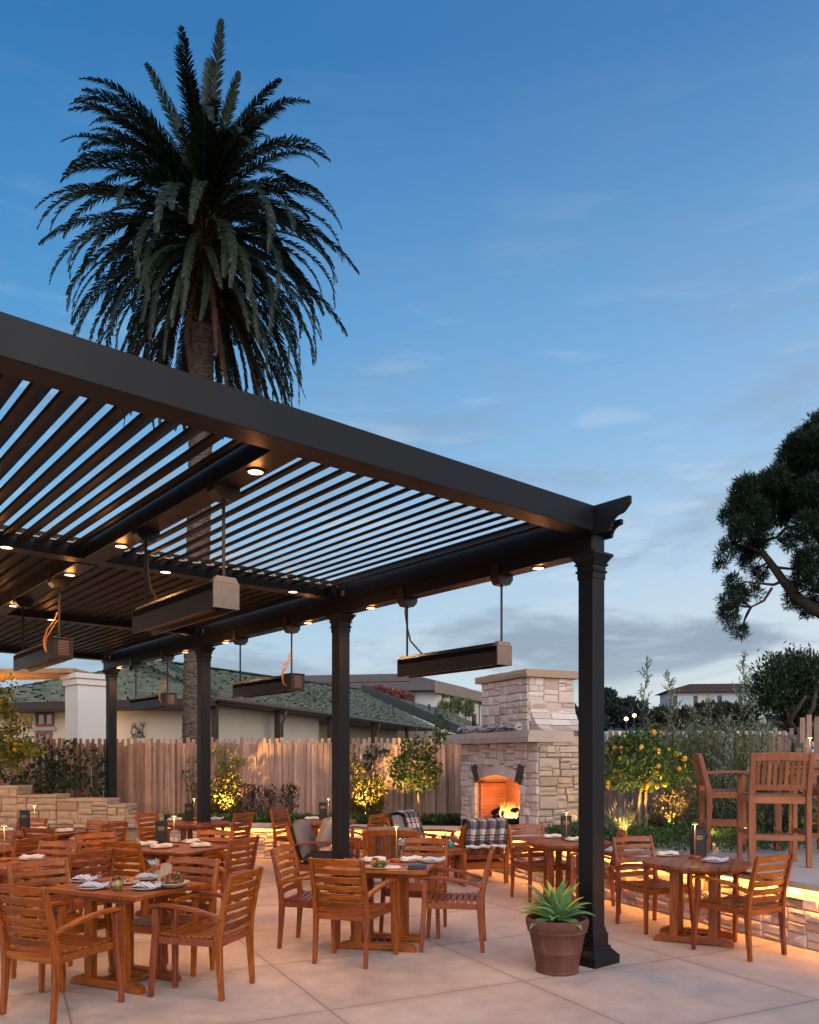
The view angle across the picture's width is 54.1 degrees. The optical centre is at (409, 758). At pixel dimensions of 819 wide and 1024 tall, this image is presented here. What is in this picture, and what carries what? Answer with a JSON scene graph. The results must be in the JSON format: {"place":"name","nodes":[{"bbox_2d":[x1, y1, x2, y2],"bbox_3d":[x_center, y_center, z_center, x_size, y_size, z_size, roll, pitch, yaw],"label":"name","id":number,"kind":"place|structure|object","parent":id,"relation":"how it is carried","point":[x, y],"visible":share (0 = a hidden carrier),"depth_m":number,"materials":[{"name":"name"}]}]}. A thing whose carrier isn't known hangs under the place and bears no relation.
{"place":"outdoors","nodes":[
{"label":"outdoors","id":0,"kind":"place"},
{"bbox_2d":[0,734,106,796],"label":"shrub","id":1,"kind":"object","parent":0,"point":[52,782],"visible":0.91,"depth_m":15.37,"materials":[{"name":"green plant"}]},
{"bbox_2d":[0,660,437,809],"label":"green roofed house","id":2,"kind":"structure","parent":0,"point":[302,715],"depth_m":25.47,"materials":[{"name":"paint"}]},
{"bbox_2d":[35,712,54,725],"bbox_3d":[-11.156,-1.215,24.553,0.664,0.430,0.248,0,0,0],"label":"window","id":3,"kind":"structure","parent":2,"relation":"in","point":[41,719],"depth_m":24.54,"materials":[{"name":"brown wood"}]},
{"bbox_2d":[5,821,460,828],"bbox_3d":[-4.200,1.200,14.975,13.600,0.001,3.050,0,0,0],"label":"planting bed","id":4,"kind":"object","parent":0,"point":[442,824],"depth_m":14.70,"materials":[{"name":"soil"}]},
{"bbox_2d":[180,754,196,813],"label":"climbing plant","id":5,"kind":"object","parent":4,"relation":"on","point":[189,772],"visible":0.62,"depth_m":15.44,"materials":[{"name":"green plant"}]},
{"bbox_2d":[211,770,242,819],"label":"golden shrub","id":6,"kind":"object","parent":4,"relation":"on","point":[224,807],"visible":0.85,"depth_m":15.17,"materials":[{"name":"yellow plant"}]},
{"bbox_2d":[211,744,248,812],"bbox_3d":[-3.485,0.471,15.449,0.812,1.542,0.287,0,0,0],"label":"climbing plant","id":7,"kind":"object","parent":4,"relation":"on","point":[237,760],"visible":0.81,"depth_m":15.43,"materials":[{"name":"green plant"}]},
{"bbox_2d":[0,737,461,820],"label":"stake fence","id":8,"kind":"object","parent":4,"relation":"on","point":[142,775],"visible":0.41,"depth_m":15.59,"materials":[{"name":"wood"}]},
{"bbox_2d":[237,782,256,816],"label":"red shrub","id":9,"kind":"object","parent":4,"relation":"on","point":[246,792],"visible":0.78,"depth_m":15.22,"materials":[{"name":"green plant"}]},
{"bbox_2d":[248,784,277,815],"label":"red shrub","id":10,"kind":"object","parent":4,"relation":"on","point":[266,792],"visible":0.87,"depth_m":15.23,"materials":[{"name":"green plant"}]},
{"bbox_2d":[277,782,299,814],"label":"red shrub","id":11,"kind":"object","parent":4,"relation":"on","point":[291,797],"visible":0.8,"depth_m":15.21,"materials":[{"name":"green plant"}]},
{"bbox_2d":[150,811,460,823],"bbox_3d":[-1.895,1.126,15.009,6.188,0.306,0.780,0,0,0],"label":"ground cover","id":12,"kind":"object","parent":4,"relation":"on","point":[441,817],"visible":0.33,"depth_m":14.89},
{"bbox_2d":[350,742,388,820],"bbox_3d":[-0.864,0.468,15.242,0.989,1.614,0.678,0,0,0],"label":"shrub","id":13,"kind":"object","parent":4,"relation":"on","point":[356,801],"visible":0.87,"depth_m":15.19,"materials":[{"name":"green plant"}]},
{"bbox_2d":[363,744,393,813],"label":"climbing plant","id":14,"kind":"object","parent":4,"relation":"on","point":[385,751],"visible":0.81,"depth_m":15.47,"materials":[{"name":"green plant"}]},
{"bbox_2d":[385,709,451,822],"bbox_3d":[0.159,0.139,14.733,1.158,2.088,0.834,0,0,-24],"label":"lemon tree","id":15,"kind":"object","parent":4,"relation":"on","point":[418,780],"visible":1,"depth_m":14.62,"materials":[{"name":"green plant"}]},
{"bbox_2d":[304,674,481,733],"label":"flat roofed hotel","id":16,"kind":"structure","parent":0,"point":[431,692],"depth_m":78.66,"materials":[{"name":"white"}]},
{"bbox_2d":[0,856,818,1023],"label":"patio","id":17,"kind":"structure","parent":0,"point":[453,974],"depth_m":6.13,"materials":[{"name":"concrete"}]},
{"bbox_2d":[0,673,48,772],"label":"citrus tree","id":18,"kind":"object","parent":17,"relation":"on","point":[10,753],"visible":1,"depth_m":11.57,"materials":[{"name":"green plant"}]},
{"bbox_2d":[3,835,57,925],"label":"teak armchair","id":19,"kind":"object","parent":17,"relation":"on","point":[16,847],"visible":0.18,"depth_m":8.29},
{"bbox_2d":[2,840,78,938],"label":"teak armchair","id":20,"kind":"object","parent":17,"relation":"on","point":[63,844],"visible":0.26,"depth_m":7.88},
{"bbox_2d":[0,857,87,944],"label":"square table","id":21,"kind":"object","parent":17,"relation":"on","point":[3,870],"visible":0.18,"depth_m":7.30,"materials":[{"name":"brown wood"}]},
{"bbox_2d":[11,829,92,887],"bbox_3d":[-4.820,1.331,10.600,0.940,0.737,0.740,0,0,24],"label":"square table","id":22,"kind":"object","parent":17,"relation":"on","point":[65,835],"visible":0.22,"depth_m":10.47,"materials":[{"name":"brown wood"}]},
{"bbox_2d":[21,827,93,874],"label":"teak armchair","id":23,"kind":"object","parent":17,"relation":"on","point":[24,830],"visible":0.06,"depth_m":9.48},
{"bbox_2d":[6,857,112,992],"bbox_3d":[-2.752,1.255,6.269,0.654,0.892,0.602,0,0,38],"label":"teak armchair","id":24,"kind":"object","parent":17,"relation":"on","point":[105,922],"visible":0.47,"depth_m":6.34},
{"bbox_2d":[0,884,124,1023],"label":"teak armchair","id":25,"kind":"object","parent":17,"relation":"on","point":[53,946],"visible":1,"depth_m":5.28,"materials":[{"name":"wood"}]},
{"bbox_2d":[18,848,116,937],"bbox_3d":[-3.060,1.255,7.249,0.654,0.892,0.602,0,0,28],"label":"teak armchair","id":26,"kind":"object","parent":17,"relation":"on","point":[74,872],"visible":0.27,"depth_m":7.11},
{"bbox_2d":[42,819,110,886],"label":"teak armchair","id":27,"kind":"object","parent":17,"relation":"on","point":[92,822],"visible":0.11,"depth_m":10.63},
{"bbox_2d":[0,785,163,855],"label":"stepped wall","id":28,"kind":"structure","parent":17,"relation":"on","point":[59,809],"depth_m":14.08,"materials":[{"name":"beige stone"}]},
{"bbox_2d":[60,821,127,870],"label":"teak armchair","id":29,"kind":"object","parent":17,"relation":"on","point":[116,824],"visible":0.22,"depth_m":10.24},
{"bbox_2d":[74,831,134,913],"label":"teak armchair","id":30,"kind":"object","parent":17,"relation":"on","point":[78,838],"visible":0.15,"depth_m":8.76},
{"bbox_2d":[47,875,206,994],"bbox_3d":[-2.160,1.331,6.120,0.940,0.737,0.740,0,0,26],"label":"square table","id":31,"kind":"object","parent":17,"relation":"on","point":[126,898],"visible":0.68,"depth_m":5.98,"materials":[{"name":"brown wood"}]},
{"bbox_2d":[155,871,189,887],"bbox_3d":[-1.785,0.903,6.041,0.256,0.120,0.256,0,0,0],"label":"meat dish","id":32,"kind":"object","parent":31,"relation":"on","point":[171,880],"visible":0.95,"depth_m":6.00,"materials":[{"name":"brown food"}]},
{"bbox_2d":[101,840,186,916],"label":"teak armchair","id":33,"kind":"object","parent":17,"relation":"on","point":[140,858],"visible":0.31,"depth_m":7.87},
{"bbox_2d":[135,812,191,870],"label":"teak armchair","id":34,"kind":"object","parent":17,"relation":"on","point":[150,832],"visible":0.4,"depth_m":12.03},
{"bbox_2d":[112,856,219,987],"bbox_3d":[-1.888,1.255,6.355,0.602,0.892,0.654,0,0,22],"label":"teak armchair","id":35,"kind":"object","parent":17,"relation":"on","point":[176,919],"visible":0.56,"depth_m":6.46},
{"bbox_2d":[117,843,227,916],"bbox_3d":[-2.562,1.331,8.735,0.940,0.737,0.740,0,0,25],"label":"square table","id":36,"kind":"object","parent":17,"relation":"on","point":[182,850],"visible":0.46,"depth_m":8.59,"materials":[{"name":"brown wood"}]},
{"bbox_2d":[155,821,167,843],"bbox_3d":[-2.770,0.827,8.972,0.126,0.272,0.045,0,0,0],"label":"menu stand","id":37,"kind":"object","parent":36,"relation":"on","point":[161,832],"visible":0.96,"depth_m":8.95,"materials":[{"name":"black metal"}]},
{"bbox_2d":[161,829,234,910],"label":"teak armchair","id":38,"kind":"object","parent":17,"relation":"on","point":[216,832],"visible":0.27,"depth_m":9.10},
{"bbox_2d":[168,820,230,868],"bbox_3d":[-3.200,1.331,12.150,0.976,0.737,0.978,0,0,0],"label":"round table","id":39,"kind":"object","parent":17,"relation":"on","point":[182,826],"visible":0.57,"depth_m":11.93,"materials":[{"name":"brown wood"}]},
{"bbox_2d":[148,866,263,1001],"bbox_3d":[-1.471,1.255,5.920,0.654,0.892,0.602,0,0,16],"label":"teak armchair","id":40,"kind":"object","parent":17,"relation":"on","point":[194,932],"visible":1,"depth_m":5.74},
{"bbox_2d":[179,835,259,922],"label":"teak armchair","id":41,"kind":"object","parent":17,"relation":"on","point":[225,869],"visible":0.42,"depth_m":8.26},
{"bbox_2d":[200,812,253,872],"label":"teak armchair","id":42,"kind":"object","parent":17,"relation":"on","point":[234,826],"visible":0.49,"depth_m":12.14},
{"bbox_2d":[269,807,319,862],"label":"teak armchair","id":43,"kind":"object","parent":17,"relation":"on","point":[276,838],"visible":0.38,"depth_m":13.10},
{"bbox_2d":[153,822,460,860],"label":"seat wall","id":44,"kind":"structure","parent":17,"relation":"on","point":[264,831],"depth_m":13.65,"materials":[{"name":"stone"}]},
{"bbox_2d":[270,844,353,952],"bbox_3d":[-0.894,1.255,7.378,0.654,0.892,0.602,0,0,13],"label":"teak armchair","id":45,"kind":"object","parent":17,"relation":"on","point":[300,899],"visible":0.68,"depth_m":7.24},
{"bbox_2d":[0,311,631,968],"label":"pergola","id":46,"kind":"object","parent":17,"relation":"on","point":[100,597],"visible":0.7,"depth_m":6.64,"materials":[{"name":"brown metal"}]},
{"bbox_2d":[13,567,73,671],"bbox_3d":[-4.094,-1.502,8.849,0.279,0.949,1.593,0,0,-40],"label":"radiant heater","id":47,"kind":"object","parent":46,"relation":"hanging from","point":[51,651],"visible":0.99,"depth_m":8.41,"materials":[{"name":"black metal"}]},
{"bbox_2d":[129,649,176,710],"bbox_3d":[-4.459,-1.345,13.812,0.279,0.949,1.593,0,0,-40],"label":"radiant heater","id":48,"kind":"object","parent":46,"relation":"hanging from","point":[162,700],"visible":0.98,"depth_m":13.56,"materials":[{"name":"black metal"}]},
{"bbox_2d":[131,468,239,634],"bbox_3d":[-1.735,-1.502,6.082,0.196,0.949,1.515,0,0,-40],"label":"radiant heater","id":49,"kind":"object","parent":46,"relation":"hanging from","point":[216,596],"visible":0.97,"depth_m":5.81,"materials":[{"name":"black metal"}]},
{"bbox_2d":[232,617,304,697],"bbox_3d":[-1.956,-1.345,10.821,0.279,0.949,1.593,0,0,-40],"label":"radiant heater","id":50,"kind":"object","parent":46,"relation":"hanging from","point":[291,682],"visible":0.99,"depth_m":10.58,"materials":[{"name":"metal"}]},
{"bbox_2d":[397,562,512,677],"bbox_3d":[0.410,-1.345,8.047,0.196,0.949,1.515,0,0,-40],"label":"radiant heater","id":51,"kind":"object","parent":46,"relation":"hanging from","point":[496,654],"visible":0.99,"depth_m":7.84,"materials":[{"name":"metal"}]},
{"bbox_2d":[285,820,360,882],"bbox_3d":[-1.176,1.277,11.012,0.876,0.848,0.730,0,0,12],"label":"lounge chair","id":52,"kind":"object","parent":17,"relation":"on","point":[301,838],"visible":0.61,"depth_m":10.83,"materials":[{"name":"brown wood"}]},
{"bbox_2d":[316,817,331,847],"bbox_3d":[-1.120,1.000,11.030,0.170,0.458,0.458,20,4,11],"label":"throw pillow","id":53,"kind":"object","parent":52,"relation":"on","point":[325,832],"visible":0.59,"depth_m":10.83,"materials":[{"name":"grey fabric"}]},
{"bbox_2d":[308,857,398,968],"bbox_3d":[-0.490,1.255,6.797,0.602,0.892,0.654,0,0,21],"label":"teak armchair","id":54,"kind":"object","parent":17,"relation":"on","point":[345,907],"visible":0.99,"depth_m":6.59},
{"bbox_2d":[350,813,386,853],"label":"teak armchair","id":55,"kind":"object","parent":17,"relation":"on","point":[352,842],"visible":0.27,"depth_m":11.85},
{"bbox_2d":[323,858,439,952],"bbox_3d":[-0.250,1.331,7.330,0.940,0.737,0.740,0,0,12],"label":"square table","id":56,"kind":"object","parent":17,"relation":"on","point":[402,874],"visible":0.6,"depth_m":7.16,"materials":[{"name":"brown wood"}]},
{"bbox_2d":[362,826,420,882],"bbox_3d":[-0.223,1.277,10.492,0.730,0.848,0.876,0,0,3],"label":"lounge chair","id":57,"kind":"object","parent":17,"relation":"on","point":[381,841],"visible":0.4,"depth_m":10.13,"materials":[{"name":"brown wood"}]},
{"bbox_2d":[379,837,447,938],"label":"teak armchair","id":58,"kind":"object","parent":17,"relation":"on","point":[415,890],"visible":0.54,"depth_m":8.11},
{"bbox_2d":[385,814,455,873],"bbox_3d":[0.169,1.277,12.277,0.876,0.848,0.730,0,0,28],"label":"lounge chair","id":59,"kind":"object","parent":17,"relation":"on","point":[398,819],"visible":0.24,"depth_m":12.23,"materials":[{"name":"brown wood"}]},
{"bbox_2d":[389,809,425,837],"bbox_3d":[0.002,1.125,12.496,0.473,0.656,0.457,0,0,28],"label":"plaid blanket","id":60,"kind":"object","parent":59,"relation":"on","point":[411,817],"visible":0.33,"depth_m":12.48,"materials":[{"name":"fabric"}]},
{"bbox_2d":[427,845,468,886],"bbox_3d":[0.500,1.444,10.820,0.476,0.512,0.480,0,0,-14],"label":"side table","id":61,"kind":"object","parent":17,"relation":"on","point":[456,850],"visible":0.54,"depth_m":10.66,"materials":[{"name":"brown wood"}]},
{"bbox_2d":[419,846,494,952],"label":"teak armchair","id":62,"kind":"object","parent":17,"relation":"on","point":[428,905],"visible":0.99,"depth_m":7.06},
{"bbox_2d":[446,823,511,884],"bbox_3d":[0.944,1.277,11.194,0.730,0.848,0.876,0,0,-14],"label":"lounge chair","id":63,"kind":"object","parent":17,"relation":"on","point":[476,859],"visible":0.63,"depth_m":10.93,"materials":[{"name":"brown wood"}]},
{"bbox_2d":[459,818,508,848],"bbox_3d":[1.000,1.003,10.907,0.596,0.412,0.389,0,0,-14],"label":"plaid blanket","id":64,"kind":"object","parent":63,"relation":"on","point":[485,833],"visible":0.96,"depth_m":10.77,"materials":[{"name":"fabric"}]},
{"bbox_2d":[446,669,577,834],"bbox_3d":[1.789,0.151,13.290,1.314,3.098,2.573,0,0,-26],"label":"fireplace","id":65,"kind":"object","parent":17,"relation":"on","point":[527,773],"visible":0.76,"depth_m":12.62,"materials":[{"name":"stone"}]},
{"bbox_2d":[457,722,521,733],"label":"driftwood branch","id":66,"kind":"object","parent":65,"relation":"on","point":[491,728],"visible":0.98,"depth_m":13.03,"materials":[{"name":"grey wood"}]},
{"bbox_2d":[508,823,570,902],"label":"teak armchair","id":67,"kind":"object","parent":17,"relation":"on","point":[530,865],"visible":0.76,"depth_m":9.88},
{"bbox_2d":[519,878,594,975],"bbox_3d":[1.180,1.333,6.437,0.596,0.734,0.580,0,0,0],"label":"potted agave","id":68,"kind":"object","parent":17,"relation":"on","point":[557,923],"visible":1,"depth_m":6.30,"materials":[{"name":"ceramic"}]},
{"bbox_2d":[527,837,611,904],"bbox_3d":[1.860,1.331,9.360,0.976,0.737,0.978,0,0,26],"label":"round table","id":69,"kind":"object","parent":17,"relation":"on","point":[559,846],"visible":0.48,"depth_m":9.24,"materials":[{"name":"brown wood"}]},
{"bbox_2d":[561,815,571,837],"bbox_3d":[1.910,0.827,9.796,0.126,0.272,0.045,0,0,-6],"label":"menu stand","id":70,"kind":"object","parent":69,"relation":"on","point":[569,826],"visible":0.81,"depth_m":9.78,"materials":[{"name":"black metal"}]},
{"bbox_2d":[565,829,627,913],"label":"teak armchair","id":71,"kind":"object","parent":17,"relation":"on","point":[571,871],"visible":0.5,"depth_m":9.07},
{"bbox_2d":[458,827,818,951],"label":"terrace wall","id":72,"kind":"structure","parent":17,"relation":"on","point":[802,912],"depth_m":7.69,"materials":[{"name":"stone"}]},
{"bbox_2d":[611,835,693,934],"bbox_3d":[2.444,1.255,8.163,0.602,0.892,0.654,0,0,-21],"label":"teak armchair","id":73,"kind":"object","parent":17,"relation":"on","point":[655,886],"visible":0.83,"depth_m":8.26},
{"bbox_2d":[642,855,751,947],"bbox_3d":[2.690,1.331,7.550,0.976,0.737,0.978,0,0,26],"label":"round table","id":74,"kind":"object","parent":17,"relation":"on","point":[676,867],"visible":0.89,"depth_m":7.42,"materials":[{"name":"brown wood"}]},
{"bbox_2d":[691,829,704,856],"bbox_3d":[2.847,0.827,7.914,0.126,0.272,0.045,0,0,-12],"label":"menu stand","id":75,"kind":"object","parent":74,"relation":"on","point":[700,842],"visible":0.96,"depth_m":7.89,"materials":[{"name":"black metal"}]},
{"bbox_2d":[691,853,793,961],"bbox_3d":[2.938,1.255,7.045,0.602,0.892,0.654,0,0,-31],"label":"teak armchair","id":76,"kind":"object","parent":17,"relation":"on","point":[734,902],"visible":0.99,"depth_m":6.90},
{"bbox_2d":[0,0,818,714],"label":"sky","id":77,"kind":"structure","parent":0,"point":[581,237],"materials":[{"name":"blue"}]},
{"bbox_2d":[351,684,480,765],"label":"second house","id":78,"kind":"structure","parent":0,"point":[424,712],"depth_m":47.07,"materials":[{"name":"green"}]},
{"bbox_2d":[422,785,813,814],"bbox_3d":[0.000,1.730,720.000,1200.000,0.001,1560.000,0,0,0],"label":"ground","id":79,"kind":"structure","parent":0,"point":[679,798],"depth_m":31.20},
{"bbox_2d":[0,668,105,797],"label":"porch","id":80,"kind":"object","parent":79,"relation":"on","point":[85,704],"visible":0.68,"depth_m":18.11,"materials":[{"name":"white paint"}]},
{"bbox_2d":[34,18,359,744],"bbox_3d":[-5.180,-7.736,20.031,7.752,18.917,7.449,0,0,0],"label":"palm tree","id":81,"kind":"object","parent":79,"relation":"on","point":[210,253],"visible":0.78,"depth_m":19.26,"materials":[{"name":"plant"}]},
{"bbox_2d":[662,704,707,725],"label":"hill bush","id":82,"kind":"object","parent":79,"relation":"on","point":[682,713],"visible":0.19,"depth_m":59.35,"materials":[{"name":"green plant"}]},
{"bbox_2d":[711,408,818,642],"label":"cypress tree","id":83,"kind":"object","parent":79,"relation":"on","point":[784,487],"visible":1,"depth_m":25.27,"materials":[{"name":"green plant"}]},
{"bbox_2d":[737,641,818,748],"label":"dark round tree","id":84,"kind":"object","parent":79,"relation":"on","point":[794,677],"visible":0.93,"depth_m":19.35,"materials":[{"name":"green plant"}]},
{"bbox_2d":[573,817,816,843],"bbox_3d":[3.881,1.170,13.094,6.784,0.001,5.894,0,0,38],"label":"raised bed","id":85,"kind":"object","parent":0,"point":[682,835],"depth_m":13.04,"materials":[{"name":"soil"}]},
{"bbox_2d":[604,799,649,834],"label":"lavender","id":86,"kind":"object","parent":85,"relation":"on","point":[615,829],"visible":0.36,"depth_m":11.56,"materials":[{"name":"green plant"}]},
{"bbox_2d":[628,655,663,817],"bbox_3d":[4.295,-0.290,14.560,0.700,3.236,0.590,0,0,-20],"label":"olive tree","id":87,"kind":"object","parent":85,"relation":"on","point":[647,681],"visible":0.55,"depth_m":14.60,"materials":[{"name":"green plant"}]},
{"bbox_2d":[604,726,694,829],"bbox_3d":[3.660,0.306,12.419,1.509,1.633,1.010,0,0,-32],"label":"lemon tree","id":88,"kind":"object","parent":85,"relation":"on","point":[654,770],"visible":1,"depth_m":12.19,"materials":[{"name":"green plant"}]},
{"bbox_2d":[512,812,816,853],"bbox_3d":[3.391,1.073,12.023,3.074,0.388,5.173,0,0,-24],"label":"ground cover","id":89,"kind":"object","parent":85,"relation":"on","point":[726,836],"visible":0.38,"depth_m":10.78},
{"bbox_2d":[647,667,688,819],"bbox_3d":[4.595,-0.169,14.161,0.725,2.929,0.751,0,0,7],"label":"olive tree","id":90,"kind":"object","parent":85,"relation":"on","point":[667,673],"visible":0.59,"depth_m":14.15,"materials":[{"name":"green plant"}]},
{"bbox_2d":[648,781,698,831],"bbox_3d":[4.272,0.805,12.894,0.893,0.953,0.613,0,0,0],"label":"brown shrub","id":91,"kind":"object","parent":85,"relation":"on","point":[687,801],"visible":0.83,"depth_m":12.84,"materials":[{"name":"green plant"}]},
{"bbox_2d":[574,727,799,823],"bbox_3d":[5.079,0.375,15.742,4.760,1.952,0.122,0,0,30],"label":"boundary fence","id":92,"kind":"object","parent":85,"relation":"on","point":[610,796],"visible":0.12,"depth_m":15.82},
{"bbox_2d":[672,704,719,818],"bbox_3d":[5.361,0.202,15.149,0.910,2.523,0.904,0,0,-22],"label":"olive tree","id":93,"kind":"object","parent":85,"relation":"on","point":[692,717],"visible":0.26,"depth_m":15.19,"materials":[{"name":"green plant"}]},
{"bbox_2d":[612,717,780,828],"bbox_3d":[5.153,0.361,14.530,2.769,2.182,2.676,0,0,0],"label":"mixed shrub","id":94,"kind":"object","parent":85,"relation":"on","point":[707,739],"visible":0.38,"depth_m":14.15,"materials":[{"name":"green plant"}]},
{"bbox_2d":[691,693,727,818],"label":"olive tree","id":95,"kind":"object","parent":85,"relation":"on","point":[707,704],"visible":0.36,"depth_m":14.38,"materials":[{"name":"green plant"}]},
{"bbox_2d":[702,715,747,827],"bbox_3d":[5.360,0.310,13.587,0.879,2.216,0.958,0,0,24],"label":"olive tree","id":96,"kind":"object","parent":85,"relation":"on","point":[726,727],"visible":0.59,"depth_m":13.59,"materials":[{"name":"green plant"}]},
{"bbox_2d":[719,649,761,817],"bbox_3d":[6.098,-0.288,14.822,0.966,3.504,0.942,0,0,-23],"label":"olive tree","id":97,"kind":"object","parent":85,"relation":"on","point":[753,703],"visible":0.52,"depth_m":14.76,"materials":[{"name":"green plant"}]},
{"bbox_2d":[751,718,774,828],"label":"olive tree","id":98,"kind":"object","parent":85,"relation":"on","point":[763,739],"visible":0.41,"depth_m":13.38,"materials":[{"name":"green plant"}]},
{"bbox_2d":[718,763,816,832],"bbox_3d":[5.652,0.716,12.497,1.812,1.412,0.850,0,0,0],"label":"mixed shrub","id":99,"kind":"object","parent":85,"relation":"on","point":[800,813],"visible":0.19,"depth_m":12.42,"materials":[{"name":"green plant"}]},
{"bbox_2d":[800,715,818,824],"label":"end fence","id":100,"kind":"object","parent":85,"relation":"on","point":[809,724],"visible":0.37,"depth_m":14.42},
{"bbox_2d":[640,715,798,730],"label":"hill","id":101,"kind":"structure","parent":0,"point":[772,724],"depth_m":101.25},
{"bbox_2d":[574,695,653,731],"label":"treeline","id":102,"kind":"object","parent":101,"relation":"on","point":[615,714],"visible":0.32,"depth_m":186.54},
{"bbox_2d":[644,703,676,730],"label":"hill bush","id":103,"kind":"object","parent":101,"relation":"on","point":[658,717],"visible":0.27,"depth_m":65.44,"materials":[{"name":"green plant"}]},
{"bbox_2d":[654,683,765,723],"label":"hillside house","id":104,"kind":"structure","parent":101,"relation":"on","point":[691,694],"depth_m":104.12,"materials":[{"name":"grey"}]},
{"bbox_2d":[642,838,818,874],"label":"bar terrace","id":105,"kind":"structure","parent":0,"point":[799,866],"depth_m":9.50,"materials":[{"name":"concrete"}]},
{"bbox_2d":[691,753,755,853],"bbox_3d":[3.856,0.529,9.869,0.670,1.200,0.628,0,0,12],"label":"bar chair","id":106,"kind":"object","parent":105,"relation":"on","point":[708,792],"visible":0.74,"depth_m":9.62,"materials":[{"name":"brown wood"}]},
{"bbox_2d":[736,752,814,867],"bbox_3d":[3.912,0.529,8.616,0.628,1.200,0.670,0,0,10],"label":"bar chair","id":107,"kind":"object","parent":105,"relation":"on","point":[750,798],"visible":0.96,"depth_m":8.38,"materials":[{"name":"brown wood"}]},
{"bbox_2d":[766,765,818,853],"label":"bar table","id":108,"kind":"object","parent":105,"relation":"on","point":[777,818],"visible":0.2,"depth_m":9.79,"materials":[{"name":"brown wood"}]},
{"bbox_2d":[804,754,818,848],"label":"bar chair","id":109,"kind":"object","parent":105,"relation":"on","point":[815,791],"visible":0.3,"depth_m":10.17,"materials":[{"name":"brown wood"}]},
{"bbox_2d":[709,699,761,730],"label":"hill bush","id":110,"kind":"object","parent":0,"point":[724,710],"visible":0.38,"depth_m":59.11,"materials":[{"name":"green plant"}]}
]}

